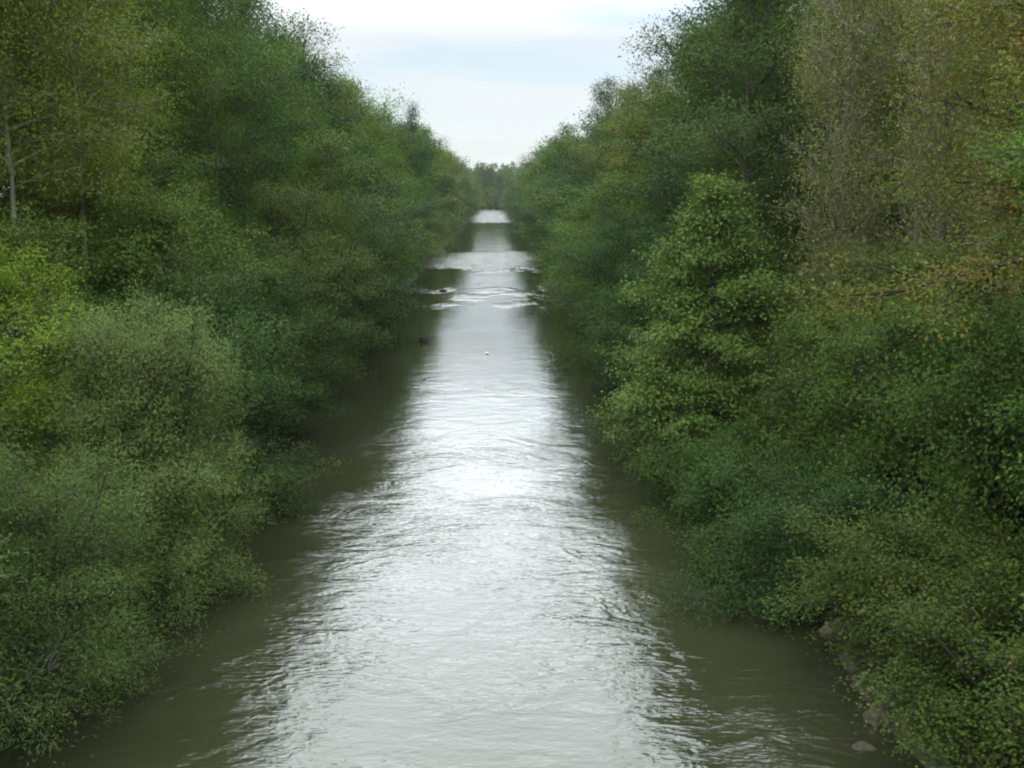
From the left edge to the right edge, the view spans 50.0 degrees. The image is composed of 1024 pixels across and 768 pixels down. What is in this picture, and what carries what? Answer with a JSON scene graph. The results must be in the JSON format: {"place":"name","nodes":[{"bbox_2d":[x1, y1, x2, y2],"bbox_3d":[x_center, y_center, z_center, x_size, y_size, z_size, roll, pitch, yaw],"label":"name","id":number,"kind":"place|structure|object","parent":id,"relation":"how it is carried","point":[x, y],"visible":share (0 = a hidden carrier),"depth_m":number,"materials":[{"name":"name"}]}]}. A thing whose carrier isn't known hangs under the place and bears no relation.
{"place":"outdoors","nodes":[
{"label":"outdoors","id":0,"kind":"place"},
{"bbox_2d":[0,209,924,767],"bbox_3d":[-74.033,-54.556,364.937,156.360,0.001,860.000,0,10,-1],"label":"river","id":1,"kind":"structure","parent":0,"point":[470,575],"depth_m":23.65,"materials":[{"name":"liquid"}]},
{"bbox_2d":[862,705,891,726],"bbox_3d":[6.301,5.763,18.979,0.487,0.467,0.431,-3,10,-18],"label":"rock","id":2,"kind":"object","parent":1,"relation":"in","point":[870,719],"visible":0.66,"depth_m":18.81,"materials":[{"name":"beige stone"}]},
{"bbox_2d":[1,0,1018,193],"label":"sky","id":3,"kind":"structure","parent":0,"point":[495,78],"materials":[{"name":"white"}]},
{"bbox_2d":[0,195,1023,767],"bbox_3d":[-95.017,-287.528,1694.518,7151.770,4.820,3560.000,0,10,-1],"label":"ground","id":4,"kind":"structure","parent":0,"point":[876,671],"depth_m":23.01,"materials":[{"name":"brown soil"}]},
{"bbox_2d":[0,0,65,161],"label":"birch tree","id":5,"kind":"object","parent":4,"relation":"on","point":[14,16],"visible":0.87,"depth_m":29.58,"materials":[{"name":"green plant"}]},
{"bbox_2d":[0,304,71,543],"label":"willow bush","id":6,"kind":"object","parent":4,"relation":"on","point":[16,391],"visible":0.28,"depth_m":21.04,"materials":[{"name":"green plant"}]},
{"bbox_2d":[0,2,115,224],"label":"broadleaf tree","id":7,"kind":"object","parent":4,"relation":"on","point":[30,133],"visible":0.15,"depth_m":39.27,"materials":[{"name":"green plant"}]},
{"bbox_2d":[0,233,129,496],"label":"alder bush","id":8,"kind":"object","parent":4,"relation":"on","point":[8,289],"visible":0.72,"depth_m":24.48,"materials":[{"name":"green plant"}]},
{"bbox_2d":[0,197,134,448],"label":"hazel tree","id":9,"kind":"object","parent":4,"relation":"on","point":[16,233],"visible":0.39,"depth_m":29.54,"materials":[{"name":"green plant"}]},
{"bbox_2d":[0,364,156,766],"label":"willow bush","id":10,"kind":"object","parent":4,"relation":"on","point":[8,689],"visible":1,"depth_m":16.27,"materials":[{"name":"green plant"}]},
{"bbox_2d":[0,0,175,383],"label":"birch tree","id":11,"kind":"object","parent":4,"relation":"on","point":[11,170],"visible":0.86,"depth_m":32.14,"materials":[{"name":"green plant"}]},
{"bbox_2d":[0,0,189,266],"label":"broadleaf tree","id":12,"kind":"object","parent":4,"relation":"on","point":[24,126],"visible":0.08,"depth_m":43.80,"materials":[{"name":"green plant"}]},
{"bbox_2d":[0,0,209,367],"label":"birch tree","id":13,"kind":"object","parent":4,"relation":"on","point":[108,54],"visible":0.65,"depth_m":34.20,"materials":[{"name":"green plant"}]},
{"bbox_2d":[0,0,219,301],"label":"broadleaf tree","id":14,"kind":"object","parent":4,"relation":"on","point":[95,98],"visible":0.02,"depth_m":49.44,"materials":[{"name":"green plant"}]},
{"bbox_2d":[0,409,220,750],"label":"willow bush","id":15,"kind":"object","parent":4,"relation":"on","point":[62,553],"visible":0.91,"depth_m":18.67,"materials":[{"name":"green plant"}]},
{"bbox_2d":[0,0,261,304],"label":"broadleaf tree","id":16,"kind":"object","parent":4,"relation":"on","point":[191,75],"visible":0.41,"depth_m":42.77,"materials":[{"name":"green plant"}]},
{"bbox_2d":[0,138,263,398],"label":"hazel tree","id":17,"kind":"object","parent":4,"relation":"on","point":[72,211],"visible":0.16,"depth_m":35.53,"materials":[{"name":"green plant"}]},
{"bbox_2d":[4,269,284,644],"bbox_3d":[-8.164,1.638,23.941,6.076,8.390,6.081,0,10,1],"label":"willow bush","id":18,"kind":"object","parent":4,"relation":"on","point":[136,418],"visible":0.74,"depth_m":23.27,"materials":[{"name":"green plant"}]},
{"bbox_2d":[22,163,314,438],"bbox_3d":[-11.145,-2.467,35.452,9.857,9.273,8.585,2,10,9],"label":"alder tree","id":19,"kind":"object","parent":4,"relation":"on","point":[144,236],"visible":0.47,"depth_m":33.89,"materials":[{"name":"green plant"}]},
{"bbox_2d":[78,0,271,306],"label":"broadleaf tree","id":20,"kind":"object","parent":4,"relation":"on","point":[221,140],"visible":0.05,"depth_m":54.78,"materials":[{"name":"green plant"}]},
{"bbox_2d":[7,255,351,527],"bbox_3d":[-8.777,0.295,31.236,8.522,7.718,9.636,4,11,20],"label":"alder tree","id":21,"kind":"object","parent":4,"relation":"on","point":[265,393],"visible":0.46,"depth_m":30.49,"materials":[{"name":"green plant"}]},
{"bbox_2d":[0,270,395,681],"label":"undergrowth","id":22,"kind":"object","parent":4,"relation":"on","point":[68,447],"visible":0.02,"depth_m":29.89,"materials":[{"name":"green plant"}]},
{"bbox_2d":[153,0,329,249],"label":"riverside tree","id":23,"kind":"object","parent":4,"relation":"on","point":[273,50],"visible":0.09,"depth_m":63.56,"materials":[{"name":"green plant"}]},
{"bbox_2d":[129,0,357,329],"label":"broadleaf tree","id":24,"kind":"object","parent":4,"relation":"on","point":[266,87],"visible":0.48,"depth_m":51.06,"materials":[{"name":"green plant"}]},
{"bbox_2d":[190,0,303,210],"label":"riverside tree","id":25,"kind":"object","parent":4,"relation":"on","point":[249,18],"visible":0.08,"depth_m":76.45,"materials":[{"name":"green plant"}]},
{"bbox_2d":[195,69,341,298],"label":"riverside tree","id":26,"kind":"object","parent":4,"relation":"on","point":[273,137],"visible":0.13,"depth_m":60.15,"materials":[{"name":"green plant"}]},
{"bbox_2d":[221,0,325,228],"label":"riverside tree","id":27,"kind":"object","parent":4,"relation":"on","point":[276,25],"visible":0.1,"depth_m":81.51,"materials":[{"name":"green plant"}]},
{"bbox_2d":[189,218,387,438],"bbox_3d":[-9.253,-1.992,41.191,8.602,8.381,6.160,7,12,34],"label":"alder tree","id":28,"kind":"object","parent":4,"relation":"on","point":[286,293],"visible":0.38,"depth_m":40.55,"materials":[{"name":"green plant"}]},
{"bbox_2d":[208,102,386,283],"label":"riverside tree","id":29,"kind":"object","parent":4,"relation":"on","point":[296,136],"visible":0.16,"depth_m":66.62,"materials":[{"name":"green plant"}]},
{"bbox_2d":[198,174,409,399],"bbox_3d":[-9.568,-4.148,48.467,9.334,10.033,10.554,-4,11,-23],"label":"alder tree","id":30,"kind":"object","parent":4,"relation":"on","point":[316,249],"visible":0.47,"depth_m":47.51,"materials":[{"name":"green plant"}]},
{"bbox_2d":[263,6,380,165],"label":"aspen tree","id":31,"kind":"object","parent":4,"relation":"on","point":[302,32],"visible":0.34,"depth_m":82.53,"materials":[{"name":"green plant"}]},
{"bbox_2d":[275,76,371,277],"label":"riverside tree","id":32,"kind":"object","parent":4,"relation":"on","point":[307,94],"visible":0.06,"depth_m":71.98,"materials":[{"name":"green plant"}]},
{"bbox_2d":[215,121,435,328],"bbox_3d":[-11.055,-8.568,62.433,12.542,12.193,10.769,2,10,9],"label":"riverside tree","id":33,"kind":"object","parent":4,"relation":"on","point":[327,170],"visible":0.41,"depth_m":61.32,"materials":[{"name":"green plant"}]},
{"bbox_2d":[261,49,393,208],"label":"riverside tree","id":34,"kind":"object","parent":4,"relation":"on","point":[325,86],"visible":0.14,"depth_m":77.81,"materials":[{"name":"green plant"}]},
{"bbox_2d":[270,21,386,169],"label":"riverside tree","id":35,"kind":"object","parent":4,"relation":"on","point":[285,28],"visible":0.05,"depth_m":95.66,"materials":[{"name":"green plant"}]},
{"bbox_2d":[283,79,406,214],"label":"riverside tree","id":36,"kind":"object","parent":4,"relation":"on","point":[346,104],"visible":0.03,"depth_m":84.73,"materials":[{"name":"green plant"}]},
{"bbox_2d":[247,179,450,376],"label":"alder tree","id":37,"kind":"object","parent":4,"relation":"on","point":[372,244],"visible":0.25,"depth_m":55.44,"materials":[{"name":"green plant"}]},
{"bbox_2d":[298,122,427,303],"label":"riverside tree","id":38,"kind":"object","parent":4,"relation":"on","point":[360,143],"visible":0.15,"depth_m":77.30,"materials":[{"name":"green plant"}]},
{"bbox_2d":[320,190,426,328],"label":"riverside tree","id":39,"kind":"object","parent":4,"relation":"on","point":[403,288],"visible":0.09,"depth_m":66.93,"materials":[{"name":"green plant"}]},
{"bbox_2d":[320,148,429,326],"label":"riverside tree","id":40,"kind":"object","parent":4,"relation":"on","point":[376,191],"visible":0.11,"depth_m":72.54,"materials":[{"name":"green plant"}]},
{"bbox_2d":[324,69,435,203],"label":"riverside tree","id":41,"kind":"object","parent":4,"relation":"on","point":[357,99],"visible":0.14,"depth_m":100.34,"materials":[{"name":"green plant"}]},
{"bbox_2d":[364,119,419,206],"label":"riverside tree","id":42,"kind":"object","parent":4,"relation":"on","point":[379,128],"visible":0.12,"depth_m":119.62,"materials":[{"name":"green plant"}]},
{"bbox_2d":[338,150,458,285],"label":"riverside tree","id":43,"kind":"object","parent":4,"relation":"on","point":[407,205],"visible":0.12,"depth_m":83.71,"materials":[{"name":"green plant"}]},
{"bbox_2d":[361,104,435,205],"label":"riverside tree","id":44,"kind":"object","parent":4,"relation":"on","point":[405,143],"visible":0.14,"depth_m":127.39,"materials":[{"name":"green plant"}]},
{"bbox_2d":[399,98,426,182],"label":"poplar tree","id":45,"kind":"object","parent":4,"relation":"on","point":[410,113],"visible":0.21,"depth_m":155.65,"materials":[{"name":"green plant"}]},
{"bbox_2d":[386,117,445,198],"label":"riverside tree","id":46,"kind":"object","parent":4,"relation":"on","point":[417,155],"visible":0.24,"depth_m":146.79,"materials":[{"name":"green plant"}]},
{"bbox_2d":[392,204,451,278],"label":"riverside tree","id":47,"kind":"object","parent":4,"relation":"on","point":[427,252],"visible":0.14,"depth_m":105.94,"materials":[{"name":"green plant"}]},
{"bbox_2d":[394,177,454,258],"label":"riverside tree","id":48,"kind":"object","parent":4,"relation":"on","point":[428,208],"visible":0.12,"depth_m":114.78,"materials":[{"name":"green plant"}]},
{"bbox_2d":[406,197,450,270],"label":"riverside tree","id":49,"kind":"object","parent":4,"relation":"on","point":[431,221],"visible":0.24,"depth_m":126.93,"materials":[{"name":"green plant"}]},
{"bbox_2d":[431,196,467,245],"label":"riverside tree","id":50,"kind":"object","parent":4,"relation":"on","point":[452,216],"visible":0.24,"depth_m":174.36,"materials":[{"name":"green plant"}]},
{"bbox_2d":[431,167,471,238],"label":"riverside tree","id":51,"kind":"object","parent":4,"relation":"on","point":[448,180],"visible":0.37,"depth_m":203.65,"materials":[{"name":"green plant"}]},
{"bbox_2d":[462,161,523,209],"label":"woods","id":52,"kind":"object","parent":4,"relation":"on","point":[487,174],"visible":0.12,"depth_m":629.92,"materials":[{"name":"green plant"}]},
{"bbox_2d":[495,178,558,258],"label":"riverside tree","id":53,"kind":"object","parent":4,"relation":"on","point":[543,186],"visible":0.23,"depth_m":140.16,"materials":[{"name":"green plant"}]},
{"bbox_2d":[504,188,569,256],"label":"riverside tree","id":54,"kind":"object","parent":4,"relation":"on","point":[527,216],"visible":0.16,"depth_m":129.13,"materials":[{"name":"green plant"}]},
{"bbox_2d":[520,137,571,197],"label":"riverside tree","id":55,"kind":"object","parent":4,"relation":"on","point":[545,164],"visible":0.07,"depth_m":182.52,"materials":[{"name":"green plant"}]},
{"bbox_2d":[509,171,596,273],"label":"riverside tree","id":56,"kind":"object","parent":4,"relation":"on","point":[550,209],"visible":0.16,"depth_m":110.21,"materials":[{"name":"green plant"}]},
{"bbox_2d":[529,133,585,200],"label":"riverside tree","id":57,"kind":"object","parent":4,"relation":"on","point":[551,153],"visible":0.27,"depth_m":168.03,"materials":[{"name":"green plant"}]},
{"bbox_2d":[535,171,594,280],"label":"riverside tree","id":58,"kind":"object","parent":4,"relation":"on","point":[572,198],"visible":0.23,"depth_m":102.22,"materials":[{"name":"green plant"}]},
{"bbox_2d":[523,208,612,313],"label":"riverside tree","id":59,"kind":"object","parent":4,"relation":"on","point":[577,282],"visible":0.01,"depth_m":74.78,"materials":[{"name":"green plant"}]},
{"bbox_2d":[545,138,604,212],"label":"riverside tree","id":60,"kind":"object","parent":4,"relation":"on","point":[566,169],"visible":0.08,"depth_m":119.49,"materials":[{"name":"green plant"}]},
{"bbox_2d":[528,180,628,299],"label":"riverside tree","id":61,"kind":"object","parent":4,"relation":"on","point":[567,229],"visible":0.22,"depth_m":80.73,"materials":[{"name":"green plant"}]},
{"bbox_2d":[561,121,630,220],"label":"riverside tree","id":62,"kind":"object","parent":4,"relation":"on","point":[586,182],"visible":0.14,"depth_m":101.31,"materials":[{"name":"green plant"}]},
{"bbox_2d":[570,74,622,147],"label":"riverside tree","id":63,"kind":"object","parent":4,"relation":"on","point":[602,92],"visible":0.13,"depth_m":144.21,"materials":[{"name":"green plant"}]},
{"bbox_2d":[522,183,682,373],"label":"alder tree","id":64,"kind":"object","parent":4,"relation":"on","point":[603,228],"visible":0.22,"depth_m":56.26,"materials":[{"name":"green plant"}]},
{"bbox_2d":[521,165,683,330],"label":"riverside tree","id":65,"kind":"object","parent":4,"relation":"on","point":[613,190],"visible":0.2,"depth_m":67.62,"materials":[{"name":"green plant"}]},
{"bbox_2d":[576,89,642,188],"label":"aspen tree","id":66,"kind":"object","parent":4,"relation":"on","point":[611,110],"visible":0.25,"depth_m":114.81,"materials":[{"name":"green plant"}]},
{"bbox_2d":[519,216,705,391],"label":"alder tree","id":67,"kind":"object","parent":4,"relation":"on","point":[606,249],"visible":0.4,"depth_m":48.79,"materials":[{"name":"green plant"}]},
{"bbox_2d":[583,75,645,179],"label":"riverside tree","id":68,"kind":"object","parent":4,"relation":"on","point":[636,88],"visible":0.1,"depth_m":123.66,"materials":[{"name":"green plant"}]},
{"bbox_2d":[552,77,690,255],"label":"riverside tree","id":69,"kind":"object","parent":4,"relation":"on","point":[619,160],"visible":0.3,"depth_m":78.13,"materials":[{"name":"green plant"}]},
{"bbox_2d":[577,86,688,181],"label":"riverside tree","id":70,"kind":"object","parent":4,"relation":"on","point":[604,147],"visible":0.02,"depth_m":96.46,"materials":[{"name":"green plant"}]},
{"bbox_2d":[601,54,685,189],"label":"aspen tree","id":71,"kind":"object","parent":4,"relation":"on","point":[650,82],"visible":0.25,"depth_m":84.24,"materials":[{"name":"green plant"}]},
{"bbox_2d":[552,246,759,427],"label":"alder tree","id":72,"kind":"object","parent":4,"relation":"on","point":[624,323],"visible":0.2,"depth_m":42.81,"materials":[{"name":"green plant"}]},
{"bbox_2d":[598,83,735,279],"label":"riverside tree","id":73,"kind":"object","parent":4,"relation":"on","point":[655,123],"visible":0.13,"depth_m":66.44,"materials":[{"name":"green plant"}]},
{"bbox_2d":[581,168,817,484],"bbox_3d":[6.415,-1.702,35.638,7.808,10.423,9.520,6,12,31],"label":"maple tree","id":74,"kind":"object","parent":4,"relation":"on","point":[704,379],"visible":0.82,"depth_m":34.25,"materials":[{"name":"green plant"}]},
{"bbox_2d":[611,47,797,304],"bbox_3d":[10.678,-11.103,60.787,11.268,15.317,8.811,4,11,21],"label":"riverside tree","id":75,"kind":"object","parent":4,"relation":"on","point":[669,186],"visible":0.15,"depth_m":60.46,"materials":[{"name":"green plant"}]},
{"bbox_2d":[616,406,796,534],"bbox_3d":[5.918,2.747,31.364,5.738,4.337,6.181,4,11,24],"label":"bramble bush","id":76,"kind":"object","parent":4,"relation":"on","point":[645,465],"visible":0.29,"depth_m":30.99,"materials":[{"name":"green plant"}]},
{"bbox_2d":[635,0,859,288],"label":"riverside tree","id":77,"kind":"object","parent":4,"relation":"on","point":[700,7],"visible":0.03,"depth_m":63.71,"materials":[{"name":"green plant"}]},
{"bbox_2d":[646,0,855,328],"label":"broadleaf tree","id":78,"kind":"object","parent":4,"relation":"on","point":[756,199],"visible":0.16,"depth_m":52.16,"materials":[{"name":"green plant"}]},
{"bbox_2d":[617,0,907,339],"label":"broadleaf tree","id":79,"kind":"object","parent":4,"relation":"on","point":[702,51],"visible":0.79,"depth_m":44.38,"materials":[{"name":"green plant"}]},
{"bbox_2d":[660,427,888,603],"bbox_3d":[5.745,3.539,27.219,6.413,5.113,7.513,5,11,28],"label":"dogwood bush","id":80,"kind":"object","parent":4,"relation":"on","point":[728,473],"visible":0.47,"depth_m":27.05,"materials":[{"name":"green plant"}]},
{"bbox_2d":[632,454,945,635],"bbox_3d":[6.406,3.622,24.206,7.171,4.869,6.122,2,10,13],"label":"dogwood bush","id":81,"kind":"object","parent":4,"relation":"on","point":[837,500],"visible":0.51,"depth_m":23.42,"materials":[{"name":"green plant"}]},
{"bbox_2d":[606,270,1023,767],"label":"undergrowth","id":82,"kind":"object","parent":4,"relation":"on","point":[861,669],"visible":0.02,"depth_m":22.70,"materials":[{"name":"green plant"}]},
{"bbox_2d":[716,294,952,511],"bbox_3d":[9.362,0.587,30.193,7.860,6.109,8.119,-10,14,-44],"label":"dogwood bush","id":83,"kind":"object","parent":4,"relation":"on","point":[803,347],"visible":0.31,"depth_m":30.15,"materials":[{"name":"green plant"}]},
{"bbox_2d":[819,621,850,643],"bbox_3d":[6.466,4.991,22.020,0.657,0.456,0.571,0,10,-1],"label":"rock","id":84,"kind":"object","parent":4,"relation":"on","point":[831,632],"visible":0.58,"depth_m":21.82,"materials":[{"name":"beige stone"}]},
{"bbox_2d":[754,0,930,361],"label":"birch tree","id":85,"kind":"object","parent":4,"relation":"on","point":[847,90],"visible":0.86,"depth_m":38.82,"materials":[{"name":"green plant"}]},
{"bbox_2d":[693,230,995,401],"bbox_3d":[11.059,-1.803,34.602,8.572,6.063,7.466,-6,11,-30],"label":"hazel tree","id":86,"kind":"object","parent":4,"relation":"on","point":[877,258],"visible":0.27,"depth_m":33.83,"materials":[{"name":"green plant"}]},
{"bbox_2d":[751,0,989,262],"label":"broadleaf tree","id":87,"kind":"object","parent":4,"relation":"on","point":[893,212],"visible":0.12,"depth_m":48.11,"materials":[{"name":"green plant"}]},
{"bbox_2d":[773,1,996,274],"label":"riverside tree","id":88,"kind":"object","parent":4,"relation":"on","point":[865,152],"visible":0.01,"depth_m":62.60,"materials":[{"name":"green plant"}]},
{"bbox_2d":[758,486,1023,698],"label":"bramble bush","id":89,"kind":"object","parent":4,"relation":"on","point":[900,577],"visible":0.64,"depth_m":19.13,"materials":[{"name":"green plant"}]},
{"bbox_2d":[762,0,1023,372],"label":"oak tree","id":90,"kind":"object","parent":4,"relation":"on","point":[1018,33],"visible":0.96,"depth_m":20.96,"materials":[{"name":"green plant"}]},
{"bbox_2d":[778,273,1023,525],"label":"bramble bush","id":91,"kind":"object","parent":4,"relation":"on","point":[906,438],"visible":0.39,"depth_m":25.30,"materials":[{"name":"green plant"}]},
{"bbox_2d":[782,221,1023,455],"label":"hazel tree","id":92,"kind":"object","parent":4,"relation":"on","point":[987,300],"visible":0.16,"depth_m":28.29,"materials":[{"name":"green plant"}]},
{"bbox_2d":[819,0,1018,285],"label":"birch tree","id":93,"kind":"object","parent":4,"relation":"on","point":[891,110],"visible":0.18,"depth_m":40.01,"materials":[{"name":"green plant"}]},
{"bbox_2d":[821,30,1022,291],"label":"riverside tree","id":94,"kind":"object","parent":4,"relation":"on","point":[937,194],"visible":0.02,"depth_m":57.42,"materials":[{"name":"green plant"}]},
{"bbox_2d":[822,549,1023,767],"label":"bramble bush","id":95,"kind":"object","parent":4,"relation":"on","point":[953,716],"visible":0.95,"depth_m":16.23,"materials":[{"name":"green plant"}]},
{"bbox_2d":[830,273,1023,582],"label":"dogwood bush","id":96,"kind":"object","parent":4,"relation":"on","point":[996,349],"visible":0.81,"depth_m":21.05,"materials":[{"name":"green plant"}]},
{"bbox_2d":[837,274,1023,539],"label":"hazel tree","id":97,"kind":"object","parent":4,"relation":"on","point":[947,476],"visible":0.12,"depth_m":23.45,"materials":[{"name":"green plant"}]},
{"bbox_2d":[844,0,1021,314],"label":"birch tree","id":98,"kind":"object","parent":4,"relation":"on","point":[943,118],"visible":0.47,"depth_m":35.52,"materials":[{"name":"green plant"}]},
{"bbox_2d":[859,3,1023,315],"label":"riverside tree","id":99,"kind":"object","parent":4,"relation":"on","point":[974,192],"visible":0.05,"depth_m":50.33,"materials":[{"name":"green plant"}]},
{"bbox_2d":[886,390,1023,750],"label":"dogwood bush","id":100,"kind":"object","parent":4,"relation":"on","point":[1014,581],"visible":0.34,"depth_m":17.28,"materials":[{"name":"green plant"}]},
{"bbox_2d":[913,0,1023,335],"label":"birch tree","id":101,"kind":"object","parent":4,"relation":"on","point":[996,163],"visible":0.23,"depth_m":31.05,"materials":[{"name":"green plant"}]},
{"bbox_2d":[949,86,1023,341],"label":"ash tree","id":102,"kind":"object","parent":4,"relation":"on","point":[1016,151],"visible":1,"depth_m":15.82,"materials":[{"name":"green plant"}]},
{"bbox_2d":[968,382,1023,448],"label":"hazel tree","id":103,"kind":"object","parent":4,"relation":"on","point":[1020,408],"visible":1,"depth_m":17.63,"materials":[{"name":"green plant"}]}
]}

